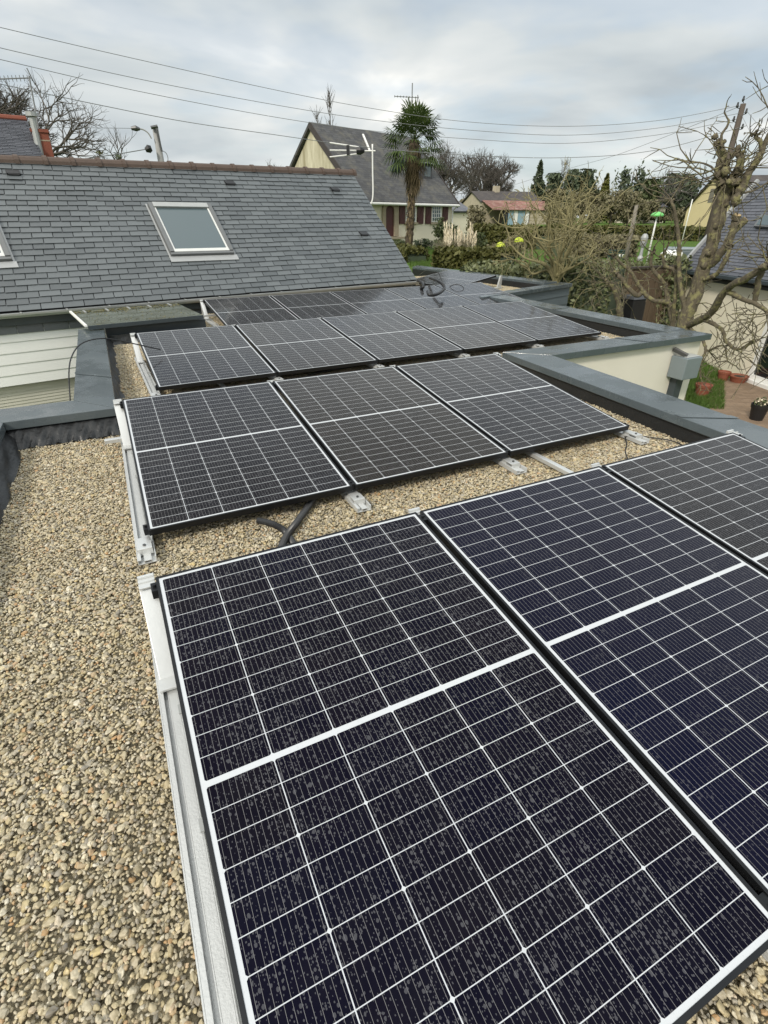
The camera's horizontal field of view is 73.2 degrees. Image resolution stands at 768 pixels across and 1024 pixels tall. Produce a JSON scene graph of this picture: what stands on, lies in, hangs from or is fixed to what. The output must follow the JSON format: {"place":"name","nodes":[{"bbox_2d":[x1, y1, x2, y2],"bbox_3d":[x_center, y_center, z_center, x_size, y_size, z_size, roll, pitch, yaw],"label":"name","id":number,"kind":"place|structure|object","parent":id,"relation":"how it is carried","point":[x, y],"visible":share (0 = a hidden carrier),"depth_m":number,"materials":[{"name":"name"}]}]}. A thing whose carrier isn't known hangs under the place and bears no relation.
{"place":"outdoors","nodes":[
{"label":"outdoors","id":0,"kind":"place"},
{"bbox_2d":[0,276,767,1023],"label":"gravel","id":1,"kind":"structure","parent":0,"point":[94,922],"depth_m":1.80,"materials":[{"name":"beige gravel"}]},
{"bbox_2d":[113,399,157,565],"bbox_3d":[-1.622,-0.306,3.297,0.095,0.312,1.946,-14,32,-23],"label":"panel mount","id":2,"kind":"object","parent":1,"relation":"on","point":[145,547],"visible":0.83,"depth_m":3.16,"materials":[{"name":"metal"}]},
{"bbox_2d":[130,333,160,395],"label":"panel mount","id":3,"kind":"object","parent":1,"relation":"on","point":[150,383],"visible":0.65,"depth_m":5.78,"materials":[{"name":"metal"}]},
{"bbox_2d":[137,573,241,1023],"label":"panel mount","id":4,"kind":"object","parent":1,"relation":"on","point":[219,999],"visible":0.73,"depth_m":1.42,"materials":[{"name":"metal"}]},
{"bbox_2d":[199,300,218,326],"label":"panel mount","id":5,"kind":"object","parent":1,"relation":"on","point":[207,319],"visible":0.45,"depth_m":8.83,"materials":[{"name":"metal"}]},
{"bbox_2d":[234,324,283,380],"bbox_3d":[-1.491,-1.857,5.984,0.090,0.312,1.946,-14,33,-24],"label":"panel mount","id":6,"kind":"object","parent":1,"relation":"on","point":[276,377],"visible":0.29,"depth_m":5.41,"materials":[{"name":"metal"}]},
{"bbox_2d":[136,325,275,390],"bbox_3d":[-2.038,-1.775,5.772,1.156,0.038,1.765,-14,39,-24],"label":"solar panel","id":7,"kind":"object","parent":6,"relation":"on","point":[185,358],"visible":0.96,"depth_m":5.61,"materials":[{"name":"black glass"}]},
{"bbox_2d":[236,318,376,375],"bbox_3d":[-0.994,-2.045,6.246,1.156,0.038,1.765,-14,39,-24],"label":"solar panel","id":8,"kind":"object","parent":6,"relation":"on","point":[286,347],"visible":0.93,"depth_m":6.10,"materials":[{"name":"black glass"}]},
{"bbox_2d":[256,517,295,543],"bbox_3d":[-0.554,0.126,2.839,0.098,0.053,0.467,-22,36,-34],"label":"conduit","id":9,"kind":"object","parent":1,"relation":"on","point":[274,524],"visible":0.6,"depth_m":2.90,"materials":[{"name":"grey plastic"}]},
{"bbox_2d":[277,499,316,546],"bbox_3d":[-0.480,0.033,2.957,0.062,0.071,0.712,6,30,10],"label":"conduit","id":10,"kind":"object","parent":1,"relation":"on","point":[295,524],"visible":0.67,"depth_m":2.89,"materials":[{"name":"grey plastic"}]},
{"bbox_2d":[267,380,370,512],"bbox_3d":[-0.547,-0.569,3.759,0.090,0.312,1.946,-14,32,-23],"label":"panel mount","id":11,"kind":"object","parent":1,"relation":"on","point":[357,501],"visible":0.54,"depth_m":3.13,"materials":[{"name":"metal"}]},
{"bbox_2d":[122,381,351,535],"bbox_3d":[-1.100,-0.494,3.557,1.156,0.038,1.765,-14,39,-23],"label":"solar panel","id":12,"kind":"object","parent":11,"relation":"on","point":[204,456],"visible":1,"depth_m":3.35,"materials":[{"name":"black glass"}]},
{"bbox_2d":[273,366,507,489],"bbox_3d":[-0.043,-0.752,4.011,1.156,0.038,1.765,-14,39,-23],"label":"solar panel","id":13,"kind":"object","parent":11,"relation":"on","point":[367,428],"visible":0.91,"depth_m":3.82,"materials":[{"name":"black glass"}]},
{"bbox_2d":[319,317,383,367],"bbox_3d":[-0.446,-2.127,6.458,0.090,0.312,1.946,-14,33,-24],"label":"panel mount","id":14,"kind":"object","parent":1,"relation":"on","point":[375,365],"visible":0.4,"depth_m":5.89,"materials":[{"name":"metal"}]},
{"bbox_2d":[322,311,462,362],"bbox_3d":[0.051,-2.316,6.721,1.156,0.038,1.765,-14,39,-24],"label":"solar panel","id":15,"kind":"object","parent":14,"relation":"attached to","point":[382,337],"visible":0.84,"depth_m":6.58,"materials":[{"name":"black glass"}]},
{"bbox_2d":[392,311,469,357],"bbox_3d":[0.599,-2.397,6.933,0.090,0.312,1.946,-14,33,-24],"label":"panel mount","id":16,"kind":"object","parent":1,"relation":"on","point":[459,355],"visible":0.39,"depth_m":6.37,"materials":[{"name":"metal"}]},
{"bbox_2d":[396,306,536,351],"bbox_3d":[1.095,-2.586,7.196,1.156,0.038,1.765,-14,39,-24],"label":"solar panel","id":17,"kind":"object","parent":16,"relation":"on","point":[466,329],"visible":0.91,"depth_m":7.06,"materials":[{"name":"black glass"}]},
{"bbox_2d":[391,365,526,474],"bbox_3d":[0.509,-0.828,4.213,0.090,0.312,1.946,-14,32,-23],"label":"panel mount","id":18,"kind":"object","parent":1,"relation":"on","point":[514,466],"visible":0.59,"depth_m":3.58,"materials":[{"name":"metal"}]},
{"bbox_2d":[494,276,502,288],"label":"panel mount","id":19,"kind":"object","parent":1,"relation":"on","point":[499,283],"visible":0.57,"depth_m":12.74,"materials":[{"name":"metal"}]},
{"bbox_2d":[416,271,495,285],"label":"solar panel","id":20,"kind":"object","parent":19,"relation":"attached to","point":[451,277],"visible":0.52,"depth_m":12.93,"materials":[{"name":"black glass"}]},
{"bbox_2d":[525,451,572,473],"bbox_3d":[1.222,-0.293,3.549,0.040,0.030,1.350,-14,33,-23],"label":"aluminium tube","id":21,"kind":"object","parent":1,"relation":"on","point":[550,463],"visible":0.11,"depth_m":3.63,"materials":[{"name":"silver metal"}]},
{"bbox_2d":[522,301,611,339],"bbox_3d":[2.706,-2.942,7.891,0.095,0.312,1.946,-15,33,-24],"label":"panel mount","id":22,"kind":"object","parent":1,"relation":"on","point":[601,337],"visible":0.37,"depth_m":7.32,"materials":[{"name":"metal"}]},
{"bbox_2d":[464,301,600,342],"bbox_3d":[2.140,-2.856,7.670,1.156,0.038,1.765,-14,39,-24],"label":"solar panel","id":23,"kind":"object","parent":22,"relation":"attached to","point":[538,324],"visible":0.89,"depth_m":7.54,"materials":[{"name":"black glass"}]},
{"bbox_2d":[493,352,649,444],"bbox_3d":[1.584,-1.091,4.675,0.095,0.312,1.946,-14,32,-23],"label":"panel mount","id":24,"kind":"object","parent":1,"relation":"on","point":[636,437],"visible":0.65,"depth_m":4.05,"materials":[{"name":"metal"}]},
{"bbox_2d":[395,353,628,455],"bbox_3d":[1.013,-1.011,4.465,1.156,0.038,1.765,-14,39,-23],"label":"solar panel","id":25,"kind":"object","parent":24,"relation":"on","point":[511,407],"visible":0.88,"depth_m":4.29,"materials":[{"name":"black glass"}]},
{"bbox_2d":[408,507,767,961],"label":"panel mount","id":26,"kind":"object","parent":1,"relation":"on","point":[763,896],"visible":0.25,"depth_m":1.24,"materials":[{"name":"metal"}]},
{"bbox_2d":[155,512,767,1023],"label":"solar panel","id":27,"kind":"object","parent":26,"relation":"on","point":[429,790],"visible":1,"depth_m":1.34,"materials":[{"name":"black glass"}]},
{"bbox_2d":[420,466,767,895],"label":"solar panel","id":28,"kind":"object","parent":26,"relation":"on","point":[639,619],"visible":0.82,"depth_m":1.95,"materials":[{"name":"black glass"}]},
{"bbox_2d":[590,462,611,473],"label":"panel mount","id":29,"kind":"object","parent":1,"relation":"on","point":[596,465],"visible":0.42,"depth_m":2.93,"materials":[{"name":"metal"}]},
{"bbox_2d":[602,432,767,574],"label":"solar panel","id":30,"kind":"object","parent":29,"relation":"on","point":[715,488],"visible":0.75,"depth_m":2.78,"materials":[{"name":"black glass"}]},
{"bbox_2d":[0,0,767,217],"label":"sky","id":31,"kind":"structure","parent":0,"point":[542,65],"materials":[{"name":"grey"}]},
{"bbox_2d":[407,219,729,408],"bbox_3d":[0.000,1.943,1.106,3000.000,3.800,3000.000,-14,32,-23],"label":"ground","id":32,"kind":"structure","parent":0,"point":[659,246],"depth_m":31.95,"materials":[{"name":"green plant"}]},
{"bbox_2d":[0,111,53,156],"bbox_3d":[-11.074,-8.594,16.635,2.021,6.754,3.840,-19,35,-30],"label":"neighbour house","id":33,"kind":"structure","parent":32,"relation":"on","point":[19,136],"depth_m":14.68,"materials":[{"name":"stone"}]},
{"bbox_2d":[0,68,38,128],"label":"roof aerial","id":34,"kind":"object","parent":33,"relation":"attached to","point":[24,78],"visible":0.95,"depth_m":14.34,"materials":[{"name":"metal"}]},
{"bbox_2d":[0,67,111,158],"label":"bare tree","id":35,"kind":"object","parent":32,"relation":"on","point":[15,104],"visible":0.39,"depth_m":21.98,"materials":[{"name":"brown plant"}]},
{"bbox_2d":[92,124,134,159],"bbox_3d":[-14.237,-16.808,27.034,3.937,6.174,5.367,23,37,35],"label":"bare tree","id":36,"kind":"object","parent":32,"relation":"on","point":[116,146],"visible":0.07,"depth_m":26.65,"materials":[{"name":"grey plant"}]},
{"bbox_2d":[131,125,167,161],"bbox_3d":[-10.374,-14.485,23.915,1.270,5.592,0.473,-21,36,-33],"label":"lamp pole","id":37,"kind":"object","parent":32,"relation":"on","point":[158,147],"visible":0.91,"depth_m":22.87,"materials":[{"name":"concrete"}]},
{"bbox_2d":[0,154,418,408],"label":"slate roof house","id":38,"kind":"structure","parent":32,"relation":"on","point":[85,234],"depth_m":9.48,"materials":[{"name":"stone"}]},
{"bbox_2d":[330,142,374,203],"bbox_3d":[-0.952,-10.317,15.951,1.390,1.798,0.219,-2,30,-4],"label":"tv antenna","id":39,"kind":"object","parent":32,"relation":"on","point":[359,150],"visible":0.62,"depth_m":15.61,"materials":[{"name":"white paint"}]},
{"bbox_2d":[290,122,459,244],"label":"palm garden house","id":40,"kind":"structure","parent":32,"relation":"on","point":[436,197],"depth_m":29.31,"materials":[{"name":"stone"}]},
{"bbox_2d":[382,205,405,238],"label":"front door","id":41,"kind":"structure","parent":40,"relation":"in","point":[390,214],"depth_m":29.27,"materials":[{"name":"red paint"}]},
{"bbox_2d":[431,206,441,223],"bbox_3d":[3.269,-18.243,31.735,1.189,1.000,0.120,-27,39,-39],"label":"window","id":42,"kind":"structure","parent":40,"relation":"in","point":[436,211],"depth_m":31.67,"materials":[{"name":"white glass"}]},
{"bbox_2d":[0,265,767,526],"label":"flat roof house","id":43,"kind":"structure","parent":32,"relation":"on","point":[624,374],"depth_m":5.19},
{"bbox_2d":[68,338,160,400],"bbox_3d":[-2.680,-1.456,4.976,0.266,0.381,1.421,6,30,10],"label":"cable","id":44,"kind":"object","parent":43,"relation":"on","point":[90,340],"visible":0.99,"depth_m":4.79,"materials":[{"name":"black plastic"}]},
{"bbox_2d":[69,303,203,337],"bbox_3d":[-3.780,-2.896,7.974,1.649,0.367,1.401,-19,35,-30],"label":"glass canopy","id":45,"kind":"object","parent":43,"relation":"on","point":[123,316],"visible":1,"depth_m":7.74,"materials":[{"name":"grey glass"}]},
{"bbox_2d":[666,347,702,397],"bbox_3d":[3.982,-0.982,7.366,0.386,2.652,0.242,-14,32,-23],"label":"service box","id":46,"kind":"object","parent":43,"relation":"attached to","point":[683,365],"visible":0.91,"depth_m":6.75,"materials":[{"name":"grey metal"}]},
{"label":"panel mount","id":47,"kind":"object","parent":43,"relation":"attached to","visible":0},
{"bbox_2d":[204,296,297,325],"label":"solar panel","id":48,"kind":"object","parent":47,"relation":"attached to","point":[242,310],"visible":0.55,"depth_m":8.51,"materials":[{"name":"black glass"}]},
{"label":"panel mount","id":49,"kind":"object","parent":43,"relation":"attached to","visible":0},
{"bbox_2d":[270,292,364,318],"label":"solar panel","id":50,"kind":"object","parent":49,"relation":"attached to","point":[312,305],"visible":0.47,"depth_m":8.99,"materials":[{"name":"black glass"}]},
{"bbox_2d":[332,288,424,313],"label":"solar panel","id":51,"kind":"object","parent":49,"relation":"on","point":[369,301],"visible":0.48,"depth_m":9.47,"materials":[{"name":"black glass"}]},
{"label":"panel mount","id":52,"kind":"object","parent":43,"relation":"attached to","visible":0},
{"bbox_2d":[386,285,478,308],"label":"solar panel","id":53,"kind":"object","parent":52,"relation":"attached to","point":[417,295],"visible":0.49,"depth_m":9.91,"materials":[{"name":"black glass"}]},
{"bbox_2d":[426,277,445,296],"bbox_3d":[1.027,-4.438,10.117,0.360,0.178,2.008,3,30,5],"label":"conduit","id":54,"kind":"object","parent":53,"relation":"on","point":[429,294],"visible":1,"depth_m":9.68,"materials":[{"name":"black plastic"}]},
{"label":"panel mount","id":55,"kind":"object","parent":43,"relation":"attached to","visible":0},
{"bbox_2d":[436,282,522,303],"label":"solar panel","id":56,"kind":"object","parent":55,"relation":"attached to","point":[472,292],"visible":0.44,"depth_m":10.54,"materials":[{"name":"black glass"}]},
{"bbox_2d":[395,243,430,262],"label":"hedge","id":57,"kind":"object","parent":32,"relation":"on","point":[409,252],"visible":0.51,"depth_m":20.61,"materials":[{"name":"green plant"}]},
{"bbox_2d":[378,95,448,244],"bbox_3d":[1.433,-16.472,25.740,3.631,6.868,3.585,-14,32,-23],"label":"palm tree","id":58,"kind":"object","parent":32,"relation":"on","point":[412,161],"visible":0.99,"depth_m":24.82,"materials":[{"name":"green plant"}]},
{"bbox_2d":[431,217,457,248],"bbox_3d":[3.256,-14.484,27.167,1.458,1.773,1.902,-3,30,-5],"label":"dark shrub","id":59,"kind":"object","parent":32,"relation":"on","point":[438,231],"visible":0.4,"depth_m":26.92,"materials":[{"name":"green plant"}]},
{"bbox_2d":[424,140,477,197],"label":"bare tree","id":60,"kind":"object","parent":32,"relation":"on","point":[455,173],"visible":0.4,"depth_m":63.08,"materials":[{"name":"brown plant"}]},
{"bbox_2d":[431,221,483,248],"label":"pampas grass","id":61,"kind":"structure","parent":32,"relation":"on","point":[460,240],"depth_m":21.91,"materials":[{"name":"beige plant"}]},
{"bbox_2d":[451,201,468,238],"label":"garden outbuilding","id":62,"kind":"structure","parent":32,"relation":"on","point":[459,218],"depth_m":38.70,"materials":[{"name":"white paint"}]},
{"bbox_2d":[430,244,516,268],"bbox_3d":[3.180,-8.695,18.350,2.655,1.452,2.042,17,34,28],"label":"hedge","id":63,"kind":"object","parent":32,"relation":"on","point":[451,257],"visible":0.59,"depth_m":17.73,"materials":[{"name":"green plant"}]},
{"bbox_2d":[463,205,486,236],"bbox_3d":[6.193,-19.120,34.593,1.572,2.485,1.633,-14,32,-23],"label":"olive shrub","id":64,"kind":"object","parent":32,"relation":"on","point":[478,213],"visible":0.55,"depth_m":34.17,"materials":[{"name":"beige plant"}]},
{"bbox_2d":[449,146,514,194],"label":"bare tree","id":65,"kind":"object","parent":32,"relation":"on","point":[487,185],"visible":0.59,"depth_m":98.33,"materials":[{"name":"brown plant"}]},
{"bbox_2d":[461,148,521,197],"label":"bare tree","id":66,"kind":"object","parent":32,"relation":"on","point":[512,166],"visible":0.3,"depth_m":106.44,"materials":[{"name":"brown plant"}]},
{"bbox_2d":[461,186,547,224],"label":"house","id":67,"kind":"structure","parent":32,"relation":"on","point":[491,200],"depth_m":78.96,"materials":[{"name":"beige paint"}]},
{"bbox_2d":[486,235,531,263],"bbox_3d":[4.407,-9.434,18.886,1.769,1.187,2.131,-5,30,-9],"label":"grey shrub","id":68,"kind":"object","parent":32,"relation":"on","point":[520,249],"visible":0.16,"depth_m":18.49,"materials":[{"name":"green plant"}]},
{"bbox_2d":[467,222,556,248],"bbox_3d":[7.549,-16.480,31.059,2.380,1.684,5.947,-18,34,-29],"label":"tall hedge","id":69,"kind":"object","parent":32,"relation":"on","point":[496,233],"visible":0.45,"depth_m":30.57,"materials":[{"name":"green plant"}]},
{"bbox_2d":[530,158,545,199],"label":"conifer","id":70,"kind":"object","parent":32,"relation":"on","point":[539,180],"visible":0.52,"depth_m":97.74,"materials":[{"name":"green plant"}]},
{"bbox_2d":[459,252,626,315],"bbox_3d":[4.501,-5.795,15.354,4.367,3.502,2.616,16,33,26],"label":"evergreen hedge","id":71,"kind":"object","parent":32,"relation":"on","point":[515,269],"visible":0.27,"depth_m":13.74,"materials":[{"name":"green plant"}]},
{"bbox_2d":[541,172,565,200],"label":"dark evergreen","id":72,"kind":"object","parent":32,"relation":"on","point":[552,178],"visible":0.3,"depth_m":97.10,"materials":[{"name":"green plant"}]},
{"bbox_2d":[541,188,566,223],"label":"thicket tree","id":73,"kind":"object","parent":32,"relation":"on","point":[551,191],"visible":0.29,"depth_m":65.47,"materials":[{"name":"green plant"}]},
{"bbox_2d":[480,158,651,314],"bbox_3d":[4.377,-6.149,12.902,4.123,4.408,3.558,13,32,22],"label":"bare garden tree","id":74,"kind":"object","parent":32,"relation":"on","point":[557,272],"visible":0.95,"depth_m":12.51,"materials":[{"name":"brown plant"}]},
{"bbox_2d":[560,169,582,221],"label":"dark evergreen","id":75,"kind":"object","parent":32,"relation":"on","point":[570,179],"visible":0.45,"depth_m":84.29,"materials":[{"name":"green plant"}]},
{"bbox_2d":[577,168,599,220],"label":"dark evergreen","id":76,"kind":"object","parent":32,"relation":"on","point":[592,180],"visible":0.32,"depth_m":83.20,"materials":[{"name":"green plant"}]},
{"bbox_2d":[546,229,640,257],"bbox_3d":[9.455,-12.018,23.438,3.746,1.387,2.255,-7,30,-11],"label":"brown hedge","id":77,"kind":"object","parent":32,"relation":"on","point":[634,246],"visible":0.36,"depth_m":22.77,"materials":[{"name":"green plant"}]},
{"bbox_2d":[580,193,609,225],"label":"thicket tree","id":78,"kind":"object","parent":32,"relation":"on","point":[602,200],"visible":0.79,"depth_m":64.42,"materials":[{"name":"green plant"}]},
{"bbox_2d":[595,173,610,222],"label":"yellow conifer","id":79,"kind":"object","parent":32,"relation":"on","point":[606,184],"visible":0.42,"depth_m":83.27,"materials":[{"name":"green plant"}]},
{"bbox_2d":[570,230,665,319],"bbox_3d":[4.720,-4.260,10.879,2.130,2.996,1.923,-14,32,-23],"label":"pollarded tree","id":80,"kind":"object","parent":32,"relation":"on","point":[612,288],"visible":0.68,"depth_m":10.64,"materials":[{"name":"brown plant"}]},
{"bbox_2d":[604,189,632,223],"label":"thicket tree","id":81,"kind":"object","parent":32,"relation":"on","point":[619,208],"visible":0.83,"depth_m":66.81,"materials":[{"name":"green plant"}]},
{"bbox_2d":[545,223,705,240],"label":"field hedge","id":82,"kind":"object","parent":32,"relation":"on","point":[648,231],"visible":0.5,"depth_m":41.29,"materials":[{"name":"green plant"}]},
{"bbox_2d":[623,205,637,258],"bbox_3d":[9.305,-10.346,19.567,0.157,2.218,0.157,23,37,35],"label":"wooden post","id":83,"kind":"object","parent":32,"relation":"on","point":[627,249],"visible":0.57,"depth_m":19.45,"materials":[{"name":"brown wood"}]},
{"bbox_2d":[617,191,647,225],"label":"thicket tree","id":84,"kind":"object","parent":32,"relation":"on","point":[635,200],"visible":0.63,"depth_m":67.78,"materials":[{"name":"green plant"}]},
{"bbox_2d":[611,160,654,222],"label":"pine tree","id":85,"kind":"object","parent":32,"relation":"on","point":[626,177],"visible":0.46,"depth_m":85.90,"materials":[{"name":"green plant"}]},
{"bbox_2d":[621,294,645,320],"bbox_3d":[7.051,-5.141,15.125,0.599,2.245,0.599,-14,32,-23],"label":"compost bin","id":86,"kind":"object","parent":32,"relation":"on","point":[637,305],"visible":0.34,"depth_m":14.54,"materials":[{"name":"black plastic"}]},
{"bbox_2d":[637,199,660,223],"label":"thicket tree","id":87,"kind":"object","parent":32,"relation":"on","point":[649,211],"visible":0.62,"depth_m":78.40,"materials":[{"name":"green plant"}]},
{"bbox_2d":[606,250,693,326],"bbox_3d":[8.656,-7.168,17.579,2.580,3.100,1.672,1,30,2],"label":"back hedge","id":88,"kind":"object","parent":32,"relation":"on","point":[685,260],"visible":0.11,"depth_m":16.79,"materials":[{"name":"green plant"}]},
{"bbox_2d":[636,178,664,223],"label":"olive tree","id":89,"kind":"object","parent":32,"relation":"on","point":[646,194],"visible":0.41,"depth_m":81.13,"materials":[{"name":"green plant"}]},
{"bbox_2d":[588,210,721,326],"bbox_3d":[4.587,-3.470,9.293,2.225,3.722,1.870,12,32,20],"label":"pollarded tree","id":90,"kind":"object","parent":32,"relation":"on","point":[671,310],"visible":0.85,"depth_m":8.99,"materials":[{"name":"brown plant"}]},
{"bbox_2d":[621,264,690,323],"bbox_3d":[8.507,-6.723,16.836,3.474,2.345,0.120,-12,32,-21],"label":"wooden fence","id":91,"kind":"object","parent":32,"relation":"on","point":[650,311],"visible":0.23,"depth_m":16.63,"materials":[{"name":"brown wood"}]},
{"bbox_2d":[644,163,692,210],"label":"bare tree","id":92,"kind":"object","parent":32,"relation":"on","point":[678,190],"visible":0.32,"depth_m":81.94,"materials":[{"name":"grey plant"}]},
{"bbox_2d":[660,172,687,222],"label":"dark evergreen","id":93,"kind":"object","parent":32,"relation":"on","point":[667,192],"visible":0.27,"depth_m":87.72,"materials":[{"name":"green plant"}]},
{"bbox_2d":[666,173,701,214],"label":"dark evergreen","id":94,"kind":"object","parent":32,"relation":"on","point":[686,201],"visible":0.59,"depth_m":83.32,"materials":[{"name":"green plant"}]},
{"bbox_2d":[628,69,767,399],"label":"pollarded tree","id":95,"kind":"object","parent":32,"relation":"on","point":[732,186],"visible":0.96,"depth_m":7.83,"materials":[{"name":"brown plant"}]},
{"bbox_2d":[675,179,767,389],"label":"patio house","id":96,"kind":"structure","parent":32,"relation":"on","point":[754,207],"depth_m":15.38,"materials":[{"name":"white paint"}]},
{"bbox_2d":[745,322,767,389],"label":"sliding door","id":97,"kind":"structure","parent":96,"relation":"in","point":[761,376],"depth_m":14.58,"materials":[{"name":"white paint"}]},
{"bbox_2d":[683,175,767,226],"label":"yellow gable house","id":98,"kind":"structure","parent":32,"relation":"on","point":[698,211],"depth_m":49.41,"materials":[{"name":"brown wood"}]},
{"bbox_2d":[703,96,747,237],"bbox_3d":[14.500,-13.954,22.277,0.290,6.288,0.511,-48,54,-52],"label":"utility pole","id":99,"kind":"object","parent":32,"relation":"on","point":[739,119],"visible":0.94,"depth_m":21.20,"materials":[{"name":"brown wood"}]},
{"bbox_2d":[0,27,735,126],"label":"overhead wire","id":100,"kind":"object","parent":99,"relation":"attached to","point":[328,100],"visible":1,"depth_m":20.10,"materials":[{"name":"black metal"}]},
{"bbox_2d":[0,59,736,143],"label":"overhead wire","id":101,"kind":"object","parent":99,"relation":"attached to","point":[343,127],"visible":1,"depth_m":20.75,"materials":[{"name":"black metal"}]},
{"bbox_2d":[0,47,744,134],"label":"overhead wire","id":102,"kind":"object","parent":99,"relation":"attached to","point":[335,114],"visible":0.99,"depth_m":20.38,"materials":[{"name":"black metal"}]},
{"bbox_2d":[0,84,746,157],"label":"overhead wire","id":103,"kind":"object","parent":99,"relation":"attached to","point":[329,142],"visible":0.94,"depth_m":20.70,"materials":[{"name":"black metal"}]},
{"bbox_2d":[704,377,767,428],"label":"patio","id":104,"kind":"structure","parent":0,"point":[739,404],"depth_m":13.52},
{"bbox_2d":[695,363,718,395],"bbox_3d":[8.481,-3.538,13.604,0.451,0.951,0.416,-14,32,-23],"label":"plant pot","id":105,"kind":"object","parent":104,"relation":"on","point":[703,387],"visible":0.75,"depth_m":13.68,"materials":[{"name":"ceramic"}]},
{"bbox_2d":[729,373,749,382],"bbox_3d":[10.256,-3.864,14.957,0.520,0.180,0.520,-14,32,-23],"label":"plant pot","id":106,"kind":"object","parent":104,"relation":"on","point":[736,377],"visible":0.88,"depth_m":14.87,"materials":[{"name":"ceramic"}]},
{"bbox_2d":[749,397,767,420],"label":"plant pot","id":107,"kind":"object","parent":104,"relation":"on","point":[758,410],"visible":1,"depth_m":12.01,"materials":[{"name":"black plastic"}]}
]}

